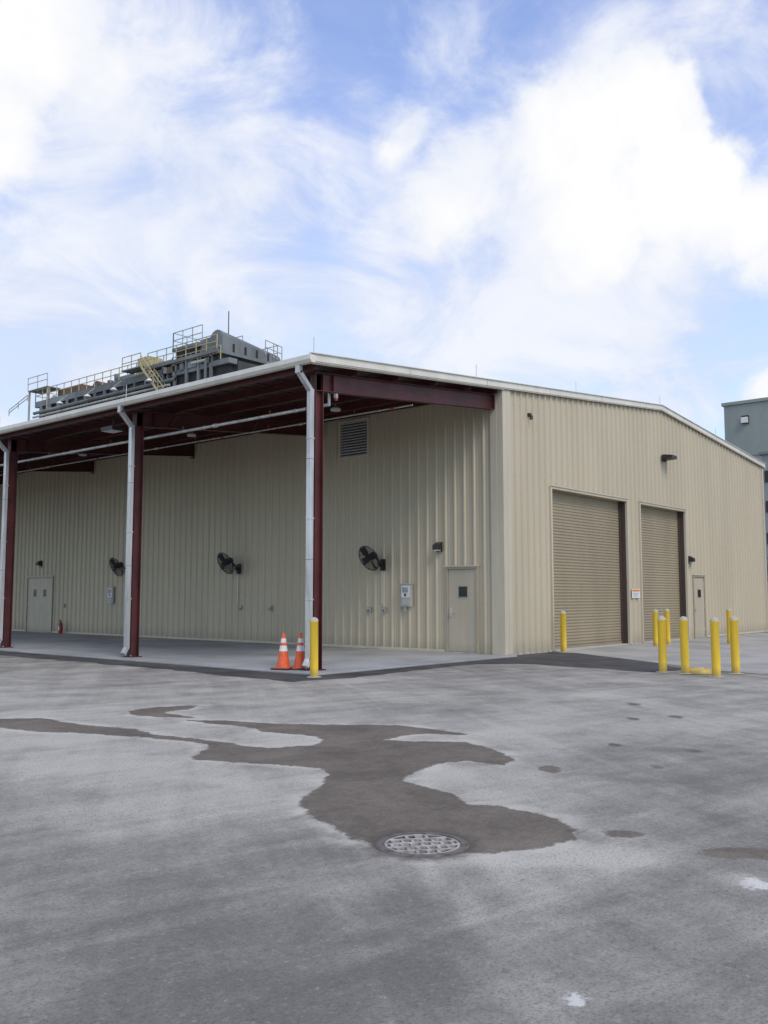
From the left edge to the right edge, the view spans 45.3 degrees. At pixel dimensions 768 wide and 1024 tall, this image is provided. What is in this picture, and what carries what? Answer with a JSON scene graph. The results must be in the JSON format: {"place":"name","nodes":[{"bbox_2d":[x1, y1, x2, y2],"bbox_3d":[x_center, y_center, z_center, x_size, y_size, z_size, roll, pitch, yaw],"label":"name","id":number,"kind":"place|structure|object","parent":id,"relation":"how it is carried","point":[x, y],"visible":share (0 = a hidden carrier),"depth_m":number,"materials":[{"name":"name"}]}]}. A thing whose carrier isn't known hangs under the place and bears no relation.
{"place":"outdoors","nodes":[
{"label":"outdoors","id":0,"kind":"place"},
{"bbox_2d":[0,632,767,1023],"bbox_3d":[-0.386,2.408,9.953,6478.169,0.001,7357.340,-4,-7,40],"label":"ground","id":1,"kind":"structure","parent":0,"point":[186,848],"depth_m":5.50,"materials":[{"name":"concrete"}]},
{"bbox_2d":[9,311,281,420],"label":"industrial plant","id":2,"kind":"object","parent":1,"relation":"on","point":[218,352],"visible":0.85,"depth_m":74.24,"materials":[{"name":"metal"}]},
{"bbox_2d":[0,631,516,674],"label":"canopy slab","id":3,"kind":"structure","parent":1,"relation":"on","point":[253,657],"depth_m":23.29,"materials":[{"name":"concrete"}]},
{"bbox_2d":[58,619,62,633],"bbox_3d":[-12.505,4.421,35.558,0.167,0.546,0.174,1,-5,-6],"label":"fire extinguisher","id":4,"kind":"object","parent":3,"relation":"on","point":[60,627],"visible":1,"depth_m":35.49,"materials":[{"name":"red paint"}]},
{"bbox_2d":[30,634,293,657],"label":"slab joints","id":5,"kind":"object","parent":3,"relation":"on","point":[143,641],"visible":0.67,"depth_m":26.46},
{"bbox_2d":[271,633,291,669],"bbox_3d":[-2.004,2.768,18.328,0.380,0.724,0.380,-2,-5,17],"label":"traffic cone","id":6,"kind":"object","parent":3,"relation":"on","point":[283,661],"visible":0.99,"depth_m":18.24,"materials":[{"name":"orange plastic"}]},
{"bbox_2d":[291,633,307,669],"bbox_3d":[-1.665,2.771,18.356,0.380,0.724,0.380,1,-5,-11],"label":"traffic cone","id":7,"kind":"object","parent":3,"relation":"on","point":[299,656],"visible":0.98,"depth_m":18.27,"materials":[{"name":"orange plastic"}]},
{"bbox_2d":[0,651,680,681],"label":"asphalt strip","id":8,"kind":"object","parent":1,"relation":"on","point":[565,659],"visible":0.59,"depth_m":20.00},
{"bbox_2d":[308,617,320,677],"bbox_3d":[-1.288,2.488,16.937,0.276,1.102,0.276,-5,-7,40],"label":"bollard","id":9,"kind":"object","parent":8,"relation":"on","point":[313,647],"visible":1,"depth_m":16.87,"materials":[{"name":"yellow metal"}]},
{"bbox_2d":[0,346,767,670],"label":"metal warehouse","id":10,"kind":"structure","parent":1,"relation":"on","point":[490,516],"depth_m":26.83,"materials":[{"name":"beige metal"}]},
{"bbox_2d":[107,586,114,606],"bbox_3d":[-10.041,3.110,33.775,0.380,0.745,0.115,-4,-7,40],"label":"wall phone box","id":11,"kind":"object","parent":10,"relation":"attached to","point":[110,594],"visible":1,"depth_m":33.72,"materials":[{"name":"plastic"}]},
{"bbox_2d":[109,558,124,576],"bbox_3d":[-9.555,2.424,32.989,0.690,1.568,0.695,-2,-5,20],"label":"wall fan","id":12,"kind":"object","parent":10,"relation":"attached to","point":[117,566],"depth_m":32.92,"materials":[{"name":"black metal"}]},
{"bbox_2d":[217,553,240,601],"bbox_3d":[-4.979,2.074,29.124,0.690,1.568,0.695,-2,-5,20],"label":"wall fan","id":13,"kind":"object","parent":10,"relation":"attached to","point":[228,561],"depth_m":29.10,"materials":[{"name":"black metal"}]},
{"bbox_2d":[25,565,706,653],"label":"personnel doors","id":14,"kind":"structure","parent":10,"relation":"in","point":[462,581],"depth_m":23.92,"materials":[{"name":"paint"}]},
{"bbox_2d":[358,546,384,570],"bbox_3d":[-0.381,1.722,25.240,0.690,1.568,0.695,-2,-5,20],"label":"wall fan","id":15,"kind":"object","parent":10,"relation":"attached to","point":[370,556],"depth_m":25.19,"materials":[{"name":"black metal"}]},
{"bbox_2d":[400,583,412,610],"bbox_3d":[0.598,2.295,24.789,0.380,0.745,0.115,-4,-7,40],"label":"wall phone box","id":16,"kind":"object","parent":10,"relation":"attached to","point":[406,594],"visible":1,"depth_m":24.73,"materials":[{"name":"plastic"}]},
{"bbox_2d":[552,489,685,648],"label":"rollup doors","id":17,"kind":"structure","parent":10,"relation":"in","point":[589,532],"depth_m":27.63,"materials":[{"name":"paint"}]},
{"bbox_2d":[632,589,639,597],"bbox_3d":[7.793,2.520,28.466,0.018,0.280,0.560,-4,-7,40],"label":"warning sign","id":18,"kind":"object","parent":10,"relation":"attached to","point":[635,593],"visible":1,"depth_m":28.46,"materials":[{"name":"white plastic"}]},
{"bbox_2d":[375,832,469,857],"bbox_3d":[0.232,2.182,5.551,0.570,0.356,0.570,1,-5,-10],"label":"storm drain grate","id":19,"kind":"object","parent":1,"relation":"on","point":[422,842],"visible":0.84,"depth_m":5.55,"materials":[{"name":"grey metal"}]},
{"bbox_2d":[554,632,767,673],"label":"concrete apron","id":20,"kind":"object","parent":1,"relation":"on","point":[753,650],"visible":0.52,"depth_m":24.14,"materials":[{"name":"grey concrete"}]},
{"bbox_2d":[560,611,566,651],"bbox_3d":[4.743,3.159,24.339,0.276,1.102,0.276,-4,-6,40],"label":"bollard","id":21,"kind":"object","parent":20,"relation":"on","point":[563,631],"visible":1,"depth_m":24.28,"materials":[{"name":"yellow metal"}]},
{"bbox_2d":[652,609,657,646],"bbox_3d":[7.997,3.408,27.085,0.276,1.102,0.276,-4,-7,40],"label":"bollard","id":22,"kind":"object","parent":20,"relation":"on","point":[655,628],"visible":0.85,"depth_m":27.03,"materials":[{"name":"yellow metal"}]},
{"bbox_2d":[664,609,672,644],"bbox_3d":[8.652,3.499,28.090,0.276,1.102,0.276,-5,-7,40],"label":"bollard","id":23,"kind":"object","parent":20,"relation":"on","point":[667,617],"visible":0.87,"depth_m":28.02,"materials":[{"name":"yellow metal"}]},
{"bbox_2d":[726,608,731,643],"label":"bollard","id":24,"kind":"object","parent":20,"relation":"on","point":[728,613],"visible":0.75,"depth_m":28.43,"materials":[{"name":"yellow metal"}]},
{"bbox_2d":[657,616,669,672],"bbox_3d":[5.445,2.585,18.004,0.276,1.102,0.276,-4,-7,40],"label":"bollard","id":25,"kind":"object","parent":1,"relation":"on","point":[662,649],"visible":1,"depth_m":17.94,"materials":[{"name":"yellow metal"}]},
{"bbox_2d":[678,616,690,673],"bbox_3d":[5.768,2.555,17.667,0.276,1.102,0.276,-5,-7,40],"label":"bollard","id":26,"kind":"object","parent":1,"relation":"on","point":[684,642],"visible":1,"depth_m":17.61,"materials":[{"name":"yellow metal"}]},
{"bbox_2d":[689,667,711,673],"bbox_3d":[6.080,3.055,17.752,0.600,0.105,0.600,-4,-7,40],"label":"wheel stop","id":27,"kind":"object","parent":1,"relation":"on","point":[697,670],"visible":0.79,"depth_m":17.52,"materials":[{"name":"yellow paint"}]},
{"bbox_2d":[709,617,722,677],"bbox_3d":[6.098,2.488,16.931,0.276,1.102,0.276,-5,-7,40],"label":"bollard","id":28,"kind":"object","parent":1,"relation":"on","point":[715,647],"visible":1,"depth_m":16.87,"materials":[{"name":"yellow metal"}]},
{"bbox_2d":[729,616,742,673],"bbox_3d":[6.743,2.556,17.688,0.276,1.102,0.276,-5,-7,40],"label":"bollard","id":29,"kind":"object","parent":1,"relation":"on","point":[734,646],"visible":1,"depth_m":17.63,"materials":[{"name":"yellow metal"}]},
{"bbox_2d":[0,0,767,439],"label":"sky","id":30,"kind":"structure","parent":0,"point":[571,195],"materials":[{"name":"blue"}]},
{"bbox_2d":[721,397,767,460],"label":"concrete tower","id":31,"kind":"structure","parent":0,"point":[746,425],"depth_m":89.59,"materials":[{"name":"grey concrete"}]},
{"bbox_2d":[758,451,767,579],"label":"processing building","id":32,"kind":"structure","parent":0,"point":[764,455],"depth_m":72.51,"materials":[{"name":"metal"}]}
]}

